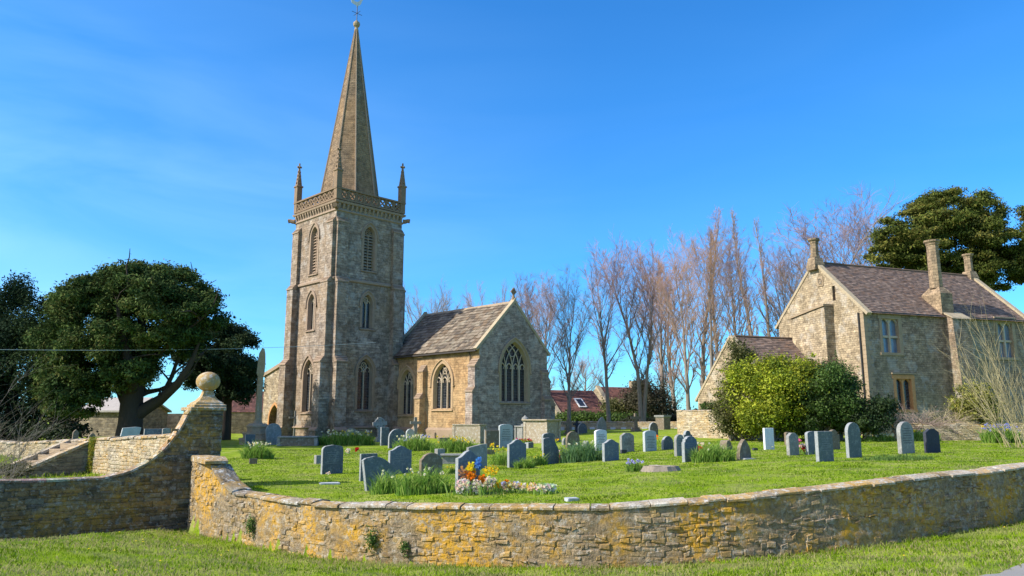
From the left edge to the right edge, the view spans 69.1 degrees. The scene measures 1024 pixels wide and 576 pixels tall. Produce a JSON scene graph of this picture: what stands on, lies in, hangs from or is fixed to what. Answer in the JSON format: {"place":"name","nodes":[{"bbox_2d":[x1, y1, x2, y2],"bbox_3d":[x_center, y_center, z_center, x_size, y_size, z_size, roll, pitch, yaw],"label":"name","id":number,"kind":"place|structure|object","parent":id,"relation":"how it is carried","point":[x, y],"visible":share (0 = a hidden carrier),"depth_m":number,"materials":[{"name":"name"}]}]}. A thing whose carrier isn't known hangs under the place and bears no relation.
{"place":"outdoors","nodes":[
{"label":"outdoors","id":0,"kind":"place"},
{"bbox_2d":[0,454,105,478],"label":"bank grass","id":1,"kind":"structure","parent":0,"point":[61,476],"depth_m":24.98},
{"bbox_2d":[0,417,1023,575],"bbox_3d":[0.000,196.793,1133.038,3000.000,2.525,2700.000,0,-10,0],"label":"ground","id":2,"kind":"structure","parent":0,"point":[229,450],"depth_m":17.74,"materials":[{"name":"plant"}]},
{"bbox_2d":[0,395,81,478],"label":"bare shrub","id":3,"kind":"object","parent":2,"relation":"on","point":[24,446],"visible":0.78,"depth_m":23.54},
{"bbox_2d":[0,269,86,441],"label":"conifer","id":4,"kind":"object","parent":2,"relation":"on","point":[14,295],"visible":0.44,"depth_m":45.26,"materials":[{"name":"green plant"}]},
{"bbox_2d":[1,439,88,478],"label":"stone steps","id":5,"kind":"structure","parent":2,"relation":"on","point":[75,464],"depth_m":25.84,"materials":[{"name":"stone"}]},
{"bbox_2d":[0,413,99,441],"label":"bush","id":6,"kind":"object","parent":2,"relation":"on","point":[26,427],"visible":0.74,"depth_m":43.77,"materials":[{"name":"green plant"}]},
{"bbox_2d":[0,349,111,478],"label":"bare shrub","id":7,"kind":"object","parent":2,"relation":"on","point":[17,441],"visible":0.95,"depth_m":21.51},
{"bbox_2d":[0,433,171,474],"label":"boundary wall","id":8,"kind":"structure","parent":2,"relation":"on","point":[120,453],"depth_m":24.74,"materials":[{"name":"beige stone"}]},
{"bbox_2d":[0,407,226,539],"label":"gate wall","id":9,"kind":"structure","parent":2,"relation":"on","point":[152,491],"depth_m":18.74,"materials":[{"name":"stone"}]},
{"bbox_2d":[187,372,225,406],"bbox_3d":[-8.494,2.830,20.765,0.840,0.977,0.840,7,-12,-36],"label":"ball finial","id":10,"kind":"object","parent":9,"relation":"on","point":[207,383],"visible":1,"depth_m":20.56,"materials":[{"name":"stone"}]},
{"bbox_2d":[78,397,171,436],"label":"shed","id":11,"kind":"structure","parent":2,"relation":"on","point":[104,423],"depth_m":57.00,"materials":[{"name":"stone"}]},
{"bbox_2d":[14,250,240,435],"bbox_3d":[-22.674,3.687,43.134,13.104,11.414,10.457,0,-10,0],"label":"yew tree","id":12,"kind":"object","parent":2,"relation":"on","point":[119,351],"visible":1,"depth_m":41.29,"materials":[{"name":"green plant"}]},
{"bbox_2d":[50,414,262,433],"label":"back wall","id":13,"kind":"structure","parent":2,"relation":"on","point":[239,422],"depth_m":64.18,"materials":[{"name":"stone"}]},
{"bbox_2d":[168,321,267,439],"bbox_3d":[-20.541,6.320,51.746,6.271,8.935,8.549,6,-12,-33],"label":"yew tree","id":14,"kind":"object","parent":2,"relation":"on","point":[229,365],"visible":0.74,"depth_m":50.63,"materials":[{"name":"green plant"}]},
{"bbox_2d":[232,391,263,413],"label":"cottage","id":15,"kind":"structure","parent":2,"relation":"on","point":[237,408],"depth_m":92.69,"materials":[{"name":"red tile"}]},
{"bbox_2d":[238,348,267,444],"bbox_3d":[-15.461,6.730,45.518,2.011,6.123,2.011,2,-10,-12],"label":"preaching cross","id":16,"kind":"object","parent":2,"relation":"on","point":[257,427],"visible":0.73,"depth_m":45.21,"materials":[{"name":"stone"}]},
{"bbox_2d":[234,439,277,458],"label":"daffodil clump","id":17,"kind":"object","parent":2,"relation":"on","point":[257,452],"visible":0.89,"depth_m":31.64,"materials":[{"name":"green plant"}]},
{"bbox_2d":[265,423,280,444],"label":"gravestone","id":18,"kind":"object","parent":2,"relation":"on","point":[272,431],"visible":0.88,"depth_m":43.86,"materials":[{"name":"grey stone"}]},
{"bbox_2d":[276,436,318,445],"bbox_3d":[-12.328,8.864,42.898,2.258,0.633,1.060,1,-10,-8],"label":"chest tomb","id":19,"kind":"object","parent":2,"relation":"on","point":[297,441],"visible":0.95,"depth_m":42.46,"materials":[{"name":"grey stone"}]},
{"bbox_2d":[320,445,343,473],"bbox_3d":[-5.911,5.676,24.451,0.737,1.024,0.133,8,-13,-39],"label":"gravestone","id":20,"kind":"object","parent":2,"relation":"on","point":[332,459],"visible":0.99,"depth_m":24.39,"materials":[{"name":"stone"}]},
{"bbox_2d":[317,428,376,445],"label":"daffodil clump","id":21,"kind":"object","parent":2,"relation":"on","point":[350,438],"visible":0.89,"depth_m":43.33,"materials":[{"name":"green plant"}]},
{"bbox_2d":[362,456,395,490],"bbox_3d":[-3.413,4.801,19.153,0.873,0.962,0.120,-1,-11,-40],"label":"gravestone","id":22,"kind":"object","parent":2,"relation":"on","point":[371,465],"visible":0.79,"depth_m":19.02,"materials":[{"name":"grey stone"}]},
{"bbox_2d":[361,468,414,494],"bbox_3d":[-2.998,4.642,18.026,1.108,0.718,1.089,6,-11,-31],"label":"daffodil clump","id":23,"kind":"object","parent":2,"relation":"on","point":[382,486],"visible":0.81,"depth_m":17.89,"materials":[{"name":"green plant"}]},
{"bbox_2d":[388,446,411,473],"bbox_3d":[-3.671,5.670,24.370,0.822,0.994,0.133,8,-13,-39],"label":"gravestone","id":24,"kind":"object","parent":2,"relation":"on","point":[399,458],"visible":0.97,"depth_m":24.33,"materials":[{"name":"grey stone"}]},
{"bbox_2d":[262,0,555,438],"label":"church","id":25,"kind":"structure","parent":2,"relation":"on","point":[438,374],"depth_m":57.42,"materials":[{"name":"stone"}]},
{"bbox_2d":[299,355,313,413],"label":"window","id":26,"kind":"structure","parent":25,"relation":"in","point":[306,374],"depth_m":57.41,"materials":[{"name":"beige glass"}]},
{"bbox_2d":[305,289,316,331],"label":"window","id":27,"kind":"structure","parent":25,"relation":"in","point":[311,300],"depth_m":58.26,"materials":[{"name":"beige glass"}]},
{"bbox_2d":[307,222,319,276],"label":"window","id":28,"kind":"structure","parent":25,"relation":"in","point":[314,233],"depth_m":59.06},
{"bbox_2d":[354,354,376,411],"bbox_3d":[-11.339,7.262,57.082,2.050,4.402,0.449,10,-14,-44],"label":"window","id":29,"kind":"structure","parent":25,"relation":"in","point":[365,374],"depth_m":57.26,"materials":[{"name":"grey glass"}]},
{"bbox_2d":[359,290,376,330],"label":"window","id":30,"kind":"structure","parent":25,"relation":"in","point":[367,303],"depth_m":58.19,"materials":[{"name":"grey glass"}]},
{"bbox_2d":[360,222,379,273],"bbox_3d":[-11.343,-3.218,58.888,0.459,4.070,1.750,-10,-14,44],"label":"window","id":31,"kind":"structure","parent":25,"relation":"in","point":[369,234],"depth_m":59.02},
{"bbox_2d":[397,365,415,416],"bbox_3d":[-8.037,7.926,57.426,2.400,3.929,0.450,-10,-14,44],"label":"window","id":32,"kind":"structure","parent":25,"relation":"in","point":[406,382],"depth_m":57.72,"materials":[{"name":"beige glass"}]},
{"bbox_2d":[429,359,453,410],"bbox_3d":[-5.032,7.081,54.522,2.750,3.819,0.450,-10,-14,44],"label":"window","id":33,"kind":"structure","parent":25,"relation":"in","point":[441,379],"depth_m":54.82,"materials":[{"name":"beige glass"}]},
{"bbox_2d":[498,337,531,403],"bbox_3d":[0.123,6.002,54.349,0.450,4.864,3.450,-10,-14,44],"label":"window","id":34,"kind":"structure","parent":25,"relation":"in","point":[514,367],"depth_m":54.64,"materials":[{"name":"grey glass"}]},
{"bbox_2d":[391,432,435,450],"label":"daffodil clump","id":35,"kind":"object","parent":2,"relation":"on","point":[418,443],"visible":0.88,"depth_m":37.96,"materials":[{"name":"green plant"}]},
{"bbox_2d":[391,463,453,495],"bbox_3d":[-2.072,4.434,17.402,1.807,0.831,1.385,0,-10,0],"label":"daffodil clump","id":36,"kind":"object","parent":2,"relation":"on","point":[423,483],"visible":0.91,"depth_m":17.16,"materials":[{"name":"green plant"}]},
{"bbox_2d":[419,453,442,474],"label":"gravestone","id":37,"kind":"object","parent":2,"relation":"on","point":[435,460],"visible":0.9,"depth_m":23.29,"materials":[{"name":"grey stone"}]},
{"bbox_2d":[403,278,461,334],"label":"bare tree","id":38,"kind":"object","parent":2,"relation":"on","point":[436,309],"visible":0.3,"depth_m":83.85,"materials":[{"name":"brown plant"}]},
{"bbox_2d":[426,434,481,452],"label":"daffodil clump","id":39,"kind":"object","parent":2,"relation":"on","point":[448,445],"visible":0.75,"depth_m":36.24,"materials":[{"name":"green plant"}]},
{"bbox_2d":[455,450,479,492],"bbox_3d":[-1.020,4.289,17.180,0.634,1.053,0.123,8,-13,-39],"label":"gravestone","id":40,"kind":"object","parent":2,"relation":"on","point":[464,458],"visible":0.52,"depth_m":17.11,"materials":[{"name":"grey stone"}]},
{"bbox_2d":[452,424,486,443],"bbox_3d":[-2.626,9.072,46.130,1.958,1.253,1.020,-5,-11,25],"label":"chest tomb","id":41,"kind":"object","parent":2,"relation":"on","point":[465,431],"visible":0.74,"depth_m":45.72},
{"bbox_2d":[443,462,502,495],"bbox_3d":[-0.910,4.301,16.866,1.442,0.740,1.065,-2,-10,9],"label":"flower bouquet","id":42,"kind":"object","parent":2,"relation":"on","point":[469,468],"visible":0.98,"depth_m":16.78,"materials":[{"name":"multicoloured plant"}]},
{"bbox_2d":[467,444,486,468],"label":"gravestone","id":43,"kind":"object","parent":2,"relation":"on","point":[478,450],"visible":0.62,"depth_m":26.06,"materials":[{"name":"grey stone"}]},
{"bbox_2d":[485,430,498,447],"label":"gravestone","id":44,"kind":"object","parent":2,"relation":"on","point":[491,436],"visible":0.75,"depth_m":40.70,"materials":[{"name":"grey stone"}]},
{"bbox_2d":[498,424,512,446],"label":"gravestone","id":45,"kind":"object","parent":2,"relation":"on","point":[505,434],"visible":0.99,"depth_m":41.53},
{"bbox_2d":[507,439,525,467],"bbox_3d":[0.174,6.058,27.065,0.814,1.094,0.130,8,-13,-39],"label":"gravestone","id":46,"kind":"object","parent":2,"relation":"on","point":[516,449],"visible":0.85,"depth_m":26.97,"materials":[{"name":"grey stone"}]},
{"bbox_2d":[491,272,558,331],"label":"bare tree","id":47,"kind":"object","parent":2,"relation":"on","point":[526,303],"visible":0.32,"depth_m":90.62,"materials":[{"name":"brown plant"}]},
{"bbox_2d":[521,419,561,442],"bbox_3d":[1.820,8.730,45.174,1.967,1.502,1.530,-9,-13,41],"label":"chest tomb","id":48,"kind":"object","parent":2,"relation":"on","point":[534,430],"visible":0.77,"depth_m":44.76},
{"bbox_2d":[519,271,577,388],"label":"bare tree","id":49,"kind":"object","parent":2,"relation":"on","point":[547,315],"visible":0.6,"depth_m":74.29,"materials":[{"name":"brown plant"}]},
{"bbox_2d":[542,438,558,463],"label":"gravestone","id":50,"kind":"object","parent":2,"relation":"on","point":[549,445],"visible":0.8,"depth_m":27.69,"materials":[{"name":"stone"}]},
{"bbox_2d":[531,263,601,430],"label":"bare tree","id":51,"kind":"object","parent":2,"relation":"on","point":[565,343],"visible":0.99,"depth_m":66.14,"materials":[{"name":"brown plant"}]},
{"bbox_2d":[551,390,603,417],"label":"cottage","id":52,"kind":"structure","parent":2,"relation":"on","point":[585,400],"depth_m":90.15,"materials":[{"name":"red tile"}]},
{"bbox_2d":[552,349,603,390],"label":"bare tree","id":53,"kind":"object","parent":2,"relation":"on","point":[585,376],"visible":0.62,"depth_m":128.45,"materials":[{"name":"plant"}]},
{"bbox_2d":[555,438,601,462],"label":"daffodil clump","id":54,"kind":"object","parent":2,"relation":"on","point":[585,452],"visible":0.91,"depth_m":27.61,"materials":[{"name":"green plant"}]},
{"bbox_2d":[555,397,650,421],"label":"bush","id":55,"kind":"object","parent":2,"relation":"on","point":[580,416],"visible":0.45,"depth_m":78.17,"materials":[{"name":"green plant"}]},
{"bbox_2d":[187,455,1023,568],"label":"churchyard wall","id":56,"kind":"structure","parent":2,"relation":"on","point":[224,500],"depth_m":14.36,"materials":[{"name":"stone"}]},
{"bbox_2d":[574,241,646,420],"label":"bare tree","id":57,"kind":"object","parent":2,"relation":"on","point":[602,342],"visible":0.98,"depth_m":68.67,"materials":[{"name":"brown plant"}]},
{"bbox_2d":[602,439,618,461],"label":"gravestone","id":58,"kind":"object","parent":2,"relation":"on","point":[610,449],"visible":0.95,"depth_m":27.27,"materials":[{"name":"grey stone"}]},
{"bbox_2d":[594,381,634,414],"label":"cottage","id":59,"kind":"structure","parent":2,"relation":"on","point":[599,391],"depth_m":96.21,"materials":[{"name":"red tile"}]},
{"bbox_2d":[596,397,637,414],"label":"bush","id":60,"kind":"object","parent":2,"relation":"on","point":[615,405],"visible":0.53,"depth_m":84.20,"materials":[{"name":"green plant"}]},
{"bbox_2d":[561,421,676,429],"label":"garden wall","id":61,"kind":"structure","parent":2,"relation":"on","point":[618,425],"depth_m":64.71,"materials":[{"name":"white stone"}]},
{"bbox_2d":[227,439,1023,503],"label":"lawn grass","id":62,"kind":"structure","parent":2,"relation":"on","point":[984,452],"depth_m":21.84,"materials":[{"name":"plant"}]},
{"bbox_2d":[620,433,633,451],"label":"gravestone","id":63,"kind":"object","parent":2,"relation":"on","point":[627,441],"visible":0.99,"depth_m":32.39,"materials":[{"name":"grey stone"}]},
{"bbox_2d":[586,230,678,421],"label":"bare tree","id":64,"kind":"object","parent":2,"relation":"on","point":[649,347],"visible":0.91,"depth_m":69.85,"materials":[{"name":"brown plant"}]},
{"bbox_2d":[643,430,656,451],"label":"gravestone","id":65,"kind":"object","parent":2,"relation":"on","point":[649,441],"visible":0.98,"depth_m":32.30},
{"bbox_2d":[613,364,690,418],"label":"bush","id":66,"kind":"object","parent":2,"relation":"on","point":[657,401],"visible":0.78,"depth_m":82.37,"materials":[{"name":"green plant"}]},
{"bbox_2d":[641,465,681,471],"bbox_3d":[4.334,5.258,21.628,1.296,0.230,0.810,0,-10,0],"label":"stone slab","id":67,"kind":"object","parent":2,"relation":"on","point":[657,468],"visible":0.83,"depth_m":21.41,"materials":[{"name":"grey stone"}]},
{"bbox_2d":[620,252,703,385],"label":"bare tree","id":68,"kind":"object","parent":2,"relation":"on","point":[661,355],"visible":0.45,"depth_m":87.91,"materials":[{"name":"brown plant"}]},
{"bbox_2d":[631,245,702,408],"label":"bare tree","id":69,"kind":"object","parent":2,"relation":"on","point":[670,376],"visible":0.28,"depth_m":94.08,"materials":[{"name":"brown plant"}]},
{"bbox_2d":[642,225,724,409],"bbox_3d":[15.136,3.239,62.179,6.837,17.252,7.465,-8,-13,40],"label":"bare tree","id":70,"kind":"object","parent":2,"relation":"on","point":[690,353],"visible":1,"depth_m":62.00,"materials":[{"name":"brown plant"}]},
{"bbox_2d":[681,436,697,461],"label":"gravestone","id":71,"kind":"object","parent":2,"relation":"on","point":[689,443],"visible":0.82,"depth_m":25.38,"materials":[{"name":"grey stone"}]},
{"bbox_2d":[688,206,722,386],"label":"bare tree","id":72,"kind":"object","parent":2,"relation":"on","point":[702,360],"visible":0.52,"depth_m":92.42,"materials":[{"name":"brown plant"}]},
{"bbox_2d":[676,214,749,376],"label":"bare tree","id":73,"kind":"object","parent":2,"relation":"on","point":[711,349],"visible":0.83,"depth_m":66.04,"materials":[{"name":"brown plant"}]},
{"bbox_2d":[689,439,739,462],"bbox_3d":[6.714,5.485,25.095,2.026,0.800,1.447,0,-10,0],"label":"daffodil clump","id":74,"kind":"object","parent":2,"relation":"on","point":[712,453],"visible":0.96,"depth_m":24.87,"materials":[{"name":"green plant"}]},
{"bbox_2d":[704,227,727,359],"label":"bare tree","id":75,"kind":"object","parent":2,"relation":"on","point":[717,337],"visible":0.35,"depth_m":85.42,"materials":[{"name":"brown plant"}]},
{"bbox_2d":[676,410,785,439],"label":"garden wall","id":76,"kind":"structure","parent":2,"relation":"on","point":[693,423],"depth_m":44.05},
{"bbox_2d":[703,329,760,440],"bbox_3d":[11.954,5.076,40.256,3.259,6.526,3.623,-5,-11,25],"label":"bush","id":77,"kind":"object","parent":2,"relation":"on","point":[722,416],"visible":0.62,"depth_m":39.72,"materials":[{"name":"green plant"}]},
{"bbox_2d":[682,224,782,343],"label":"bare tree","id":78,"kind":"object","parent":2,"relation":"on","point":[728,300],"visible":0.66,"depth_m":76.78,"materials":[{"name":"brown plant"}]},
{"bbox_2d":[736,439,750,459],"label":"gravestone","id":79,"kind":"object","parent":2,"relation":"on","point":[743,451],"visible":0.83,"depth_m":25.48,"materials":[{"name":"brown stone"}]},
{"bbox_2d":[729,207,761,335],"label":"bare tree","id":80,"kind":"object","parent":2,"relation":"on","point":[751,316],"visible":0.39,"depth_m":92.01,"materials":[{"name":"brown plant"}]},
{"bbox_2d":[751,217,774,335],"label":"bare tree","id":81,"kind":"object","parent":2,"relation":"on","point":[768,330],"visible":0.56,"depth_m":88.06,"materials":[{"name":"brown plant"}]},
{"bbox_2d":[763,428,774,449],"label":"gravestone","id":82,"kind":"object","parent":2,"relation":"on","point":[768,438],"visible":0.75,"depth_m":31.29,"materials":[{"name":"white stone"}]},
{"bbox_2d":[712,350,831,440],"bbox_3d":[13.620,5.606,38.991,6.221,5.004,5.404,0,-10,0],"label":"bush","id":83,"kind":"object","parent":2,"relation":"on","point":[769,386],"visible":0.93,"depth_m":37.99,"materials":[{"name":"green plant"}]},
{"bbox_2d":[744,221,809,336],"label":"bare tree","id":84,"kind":"object","parent":2,"relation":"on","point":[780,292],"visible":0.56,"depth_m":78.57,"materials":[{"name":"brown plant"}]},
{"bbox_2d":[786,433,798,455],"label":"gravestone","id":85,"kind":"object","parent":2,"relation":"on","point":[792,444],"visible":0.75,"depth_m":27.39,"materials":[{"name":"grey stone"}]},
{"bbox_2d":[805,431,815,454],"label":"gravestone","id":86,"kind":"object","parent":2,"relation":"on","point":[810,442],"visible":0.57,"depth_m":27.59,"materials":[{"name":"grey stone"}]},
{"bbox_2d":[814,431,833,461],"bbox_3d":[9.767,5.002,23.267,0.711,1.029,0.133,6,-11,-31],"label":"gravestone","id":87,"kind":"object","parent":2,"relation":"on","point":[824,446],"visible":0.99,"depth_m":23.18,"materials":[{"name":"grey stone"}]},
{"bbox_2d":[756,180,910,304],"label":"bare tree","id":88,"kind":"object","parent":2,"relation":"on","point":[804,236],"visible":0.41,"depth_m":84.26,"materials":[{"name":"brown plant"}]},
{"bbox_2d":[783,350,884,439],"bbox_3d":[16.213,5.629,38.482,5.417,4.771,4.542,0,-10,0],"label":"bush","id":89,"kind":"object","parent":2,"relation":"on","point":[840,400],"visible":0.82,"depth_m":37.26,"materials":[{"name":"green plant"}]},
{"bbox_2d":[805,182,901,265],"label":"bare tree","id":90,"kind":"object","parent":2,"relation":"on","point":[859,235],"visible":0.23,"depth_m":88.45,"materials":[{"name":"brown plant"}]},
{"bbox_2d":[845,422,861,457],"bbox_3d":[11.818,5.313,25.772,0.677,1.293,0.130,6,-11,-30],"label":"gravestone","id":91,"kind":"object","parent":2,"relation":"on","point":[853,440],"visible":0.91,"depth_m":25.69,"materials":[{"name":"grey stone"}]},
{"bbox_2d":[695,238,1023,435],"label":"stone house","id":92,"kind":"structure","parent":2,"relation":"on","point":[886,328],"depth_m":48.91,"materials":[{"name":"beige stone"}]},
{"bbox_2d":[877,313,904,355],"bbox_3d":[23.848,2.915,46.966,2.050,2.681,0.365,4,-10,-20],"label":"window","id":93,"kind":"structure","parent":92,"relation":"in","point":[890,326],"depth_m":47.08,"materials":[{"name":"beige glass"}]},
{"bbox_2d":[891,372,917,411],"bbox_3d":[24.526,6.543,46.594,1.950,2.437,0.365,4,-10,-20],"label":"window","id":94,"kind":"structure","parent":92,"relation":"in","point":[904,385],"depth_m":46.71,"materials":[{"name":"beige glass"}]},
{"bbox_2d":[993,316,1018,359],"bbox_3d":[33.395,3.432,50.405,2.050,2.892,0.365,4,-10,-20],"label":"window","id":95,"kind":"structure","parent":92,"relation":"in","point":[1007,338],"depth_m":50.53,"materials":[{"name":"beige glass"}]},
{"bbox_2d":[833,393,909,440],"bbox_3d":[17.938,6.529,37.576,3.757,2.649,3.189,0,-10,0],"label":"bush","id":96,"kind":"object","parent":2,"relation":"on","point":[866,422],"visible":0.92,"depth_m":36.76,"materials":[{"name":"green plant"}]},
{"bbox_2d":[861,432,895,441],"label":"flower clump","id":97,"kind":"object","parent":2,"relation":"on","point":[883,437],"visible":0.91,"depth_m":37.03,"materials":[{"name":"green plant"}]},
{"bbox_2d":[863,453,933,460],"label":"grass tuft","id":98,"kind":"object","parent":2,"relation":"on","point":[903,457],"visible":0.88,"depth_m":23.61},
{"bbox_2d":[896,422,914,453],"bbox_3d":[14.241,5.461,26.922,0.742,1.234,0.163,5,-11,-28],"label":"gravestone","id":99,"kind":"object","parent":2,"relation":"on","point":[905,437],"visible":0.99,"depth_m":26.83,"materials":[{"name":"grey stone"}]},
{"bbox_2d":[884,402,968,440],"bbox_3d":[21.487,7.304,38.917,4.957,2.975,4.309,9,-13,-42],"label":"brush pile","id":100,"kind":"object","parent":2,"relation":"on","point":[921,421],"visible":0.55,"depth_m":38.83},
{"bbox_2d":[923,429,940,452],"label":"gravestone","id":101,"kind":"object","parent":2,"relation":"on","point":[931,439],"visible":0.75,"depth_m":27.49,"materials":[{"name":"stone"}]},
{"bbox_2d":[860,185,1023,292],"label":"cedar tree","id":102,"kind":"object","parent":2,"relation":"on","point":[978,229],"visible":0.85,"depth_m":65.49,"materials":[{"name":"green plant"}]},
{"bbox_2d":[913,396,989,438],"bbox_3d":[23.265,7.615,39.205,4.252,3.917,4.397,0,-10,0],"label":"brush pile","id":103,"kind":"object","parent":2,"relation":"on","point":[965,420],"visible":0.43,"depth_m":39.18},
{"bbox_2d":[891,423,1023,440],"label":"garden wall","id":104,"kind":"structure","parent":2,"relation":"on","point":[972,435],"depth_m":38.35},
{"bbox_2d":[944,363,1006,424],"bbox_3d":[25.503,6.161,40.530,3.317,4.276,2.359,0,-10,0],"label":"bush","id":105,"kind":"object","parent":2,"relation":"on","point":[956,405],"visible":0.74,"depth_m":40.21,"materials":[{"name":"green plant"}]},
{"bbox_2d":[937,298,1023,447],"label":"bare shrub","id":106,"kind":"object","parent":2,"relation":"on","point":[1003,436],"visible":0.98,"depth_m":31.95,"materials":[{"name":"plant"}]},
{"bbox_2d":[960,296,1023,440],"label":"bare shrub","id":107,"kind":"object","parent":2,"relation":"on","point":[1017,409],"visible":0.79,"depth_m":32.77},
{"bbox_2d":[974,422,1023,442],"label":"flower clump","id":108,"kind":"object","parent":2,"relation":"on","point":[987,437],"visible":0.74,"depth_m":35.08,"materials":[{"name":"green plant"}]},
{"bbox_2d":[0,0,1023,413],"label":"sky","id":109,"kind":"structure","parent":0,"point":[524,133],"materials":[{"name":"blue"}]},
{"bbox_2d":[982,563,1023,575],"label":"road","id":110,"kind":"structure","parent":0,"point":[1018,570],"depth_m":9.42,"materials":[{"name":"asphalt"}]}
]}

